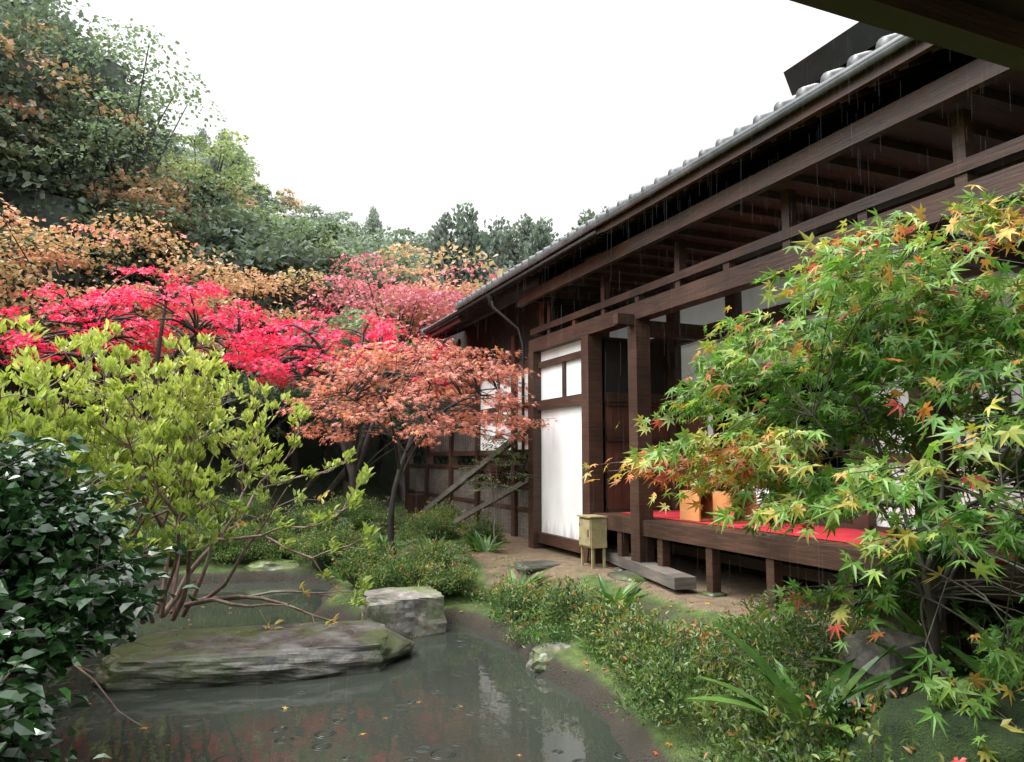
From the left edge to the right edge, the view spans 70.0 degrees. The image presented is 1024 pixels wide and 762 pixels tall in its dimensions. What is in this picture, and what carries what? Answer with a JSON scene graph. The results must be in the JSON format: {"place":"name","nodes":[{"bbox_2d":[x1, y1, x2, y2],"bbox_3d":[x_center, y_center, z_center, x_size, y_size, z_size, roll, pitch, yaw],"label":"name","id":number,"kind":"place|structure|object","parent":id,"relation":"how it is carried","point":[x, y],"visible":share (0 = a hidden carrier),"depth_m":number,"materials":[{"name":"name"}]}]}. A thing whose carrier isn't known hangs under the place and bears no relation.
{"place":"outdoors","nodes":[
{"label":"outdoors","id":0,"kind":"place"},
{"bbox_2d":[27,582,629,761],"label":"pond water","id":1,"kind":"structure","parent":0,"point":[512,708],"depth_m":6.06,"materials":[{"name":"grey liquid"}]},
{"bbox_2d":[49,0,857,246],"label":"sky","id":2,"kind":"structure","parent":0,"point":[413,111],"materials":[{"name":"white"}]},
{"bbox_2d":[1,356,1018,761],"bbox_3d":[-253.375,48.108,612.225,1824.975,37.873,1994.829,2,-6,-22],"label":"ground","id":3,"kind":"structure","parent":0,"point":[633,736],"depth_m":9.37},
{"bbox_2d":[0,335,366,726],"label":"shrub stems","id":4,"kind":"object","parent":3,"relation":"on","point":[169,607],"visible":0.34,"depth_m":8.16,"materials":[{"name":"brown plant"}]},
{"bbox_2d":[0,0,606,474],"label":"foliage","id":5,"kind":"object","parent":3,"relation":"on","point":[50,144],"visible":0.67,"depth_m":24.76,"materials":[{"name":"green plant"}]},
{"bbox_2d":[296,339,696,589],"bbox_3d":[-1.973,1.004,15.322,3.131,4.309,16.094,2,-6,-22],"label":"weathered wood","id":6,"kind":"object","parent":3,"relation":"on","point":[672,578],"visible":0.54,"depth_m":15.63,"materials":[{"name":"wood"}]},
{"bbox_2d":[90,558,928,708],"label":"rocks","id":7,"kind":"object","parent":3,"relation":"on","point":[382,630],"visible":0.69,"depth_m":7.12,"materials":[{"name":"grey stone"}]},
{"bbox_2d":[0,430,1022,761],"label":"glossy leaves","id":8,"kind":"object","parent":3,"relation":"on","point":[90,608],"visible":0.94,"depth_m":4.39,"materials":[{"name":"green plant"}]},
{"bbox_2d":[0,184,1023,761],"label":"leaves","id":9,"kind":"object","parent":3,"relation":"on","point":[786,478],"visible":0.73,"depth_m":5.27,"materials":[{"name":"green plant"}]},
{"bbox_2d":[0,20,1023,761],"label":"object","id":10,"kind":"object","parent":3,"relation":"on","point":[930,596],"visible":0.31,"depth_m":11.72,"materials":[{"name":"brown plant"}]},
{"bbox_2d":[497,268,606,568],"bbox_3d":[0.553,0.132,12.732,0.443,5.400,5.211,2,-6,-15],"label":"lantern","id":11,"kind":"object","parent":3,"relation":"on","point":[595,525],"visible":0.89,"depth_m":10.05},
{"bbox_2d":[378,555,1023,761],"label":"moss mound","id":12,"kind":"object","parent":3,"relation":"on","point":[900,718],"visible":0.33,"depth_m":3.19,"materials":[{"name":"green plant"}]},
{"bbox_2d":[405,0,1023,654],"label":"hall","id":13,"kind":"structure","parent":3,"relation":"on","point":[989,34],"depth_m":8.10,"materials":[{"name":"brown wood"}]},
{"bbox_2d":[423,230,602,561],"bbox_3d":[-0.184,0.651,12.979,0.683,4.382,8.100,2,-6,-22],"label":"gutter pipe","id":14,"kind":"object","parent":13,"relation":"attached to","point":[490,295],"visible":0.9,"depth_m":12.53,"materials":[{"name":"black metal"}]},
{"bbox_2d":[420,33,916,336],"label":"roof tiles","id":15,"kind":"object","parent":13,"relation":"on","point":[885,47],"visible":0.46,"depth_m":7.18,"materials":[{"name":"grey tile"}]},
{"bbox_2d":[783,22,893,95],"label":"metal roof","id":16,"kind":"structure","parent":15,"relation":"on","point":[840,50],"depth_m":6.00,"materials":[{"name":"black metal"}]},
{"bbox_2d":[427,40,1023,340],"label":"eave rafters","id":17,"kind":"object","parent":13,"relation":"on","point":[920,146],"visible":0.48,"depth_m":7.42,"materials":[{"name":"brown wood"}]},
{"bbox_2d":[430,302,1023,627],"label":"hall interior","id":18,"kind":"object","parent":13,"relation":"attached to","point":[490,332],"visible":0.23,"depth_m":13.45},
{"bbox_2d":[604,391,1023,570],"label":"hall boards","id":19,"kind":"object","parent":13,"relation":"attached to","point":[615,451],"visible":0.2,"depth_m":10.73,"materials":[{"name":"brown wood"}]},
{"bbox_2d":[620,510,1023,564],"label":"red carpet","id":20,"kind":"object","parent":13,"relation":"on","point":[844,535],"visible":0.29,"depth_m":7.81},
{"bbox_2d":[679,482,1023,559],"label":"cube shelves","id":21,"kind":"object","parent":13,"relation":"on","point":[710,506],"visible":0.3,"depth_m":8.91,"materials":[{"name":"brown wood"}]},
{"bbox_2d":[707,370,1022,508],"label":"paper screens","id":22,"kind":"object","parent":13,"relation":"on","point":[1015,398],"visible":0.11,"depth_m":6.74,"materials":[{"name":"white paper"}]},
{"bbox_2d":[607,567,974,663],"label":"foundation stones","id":23,"kind":"object","parent":3,"relation":"on","point":[621,574],"visible":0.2,"depth_m":8.94,"materials":[{"name":"grey stone"}]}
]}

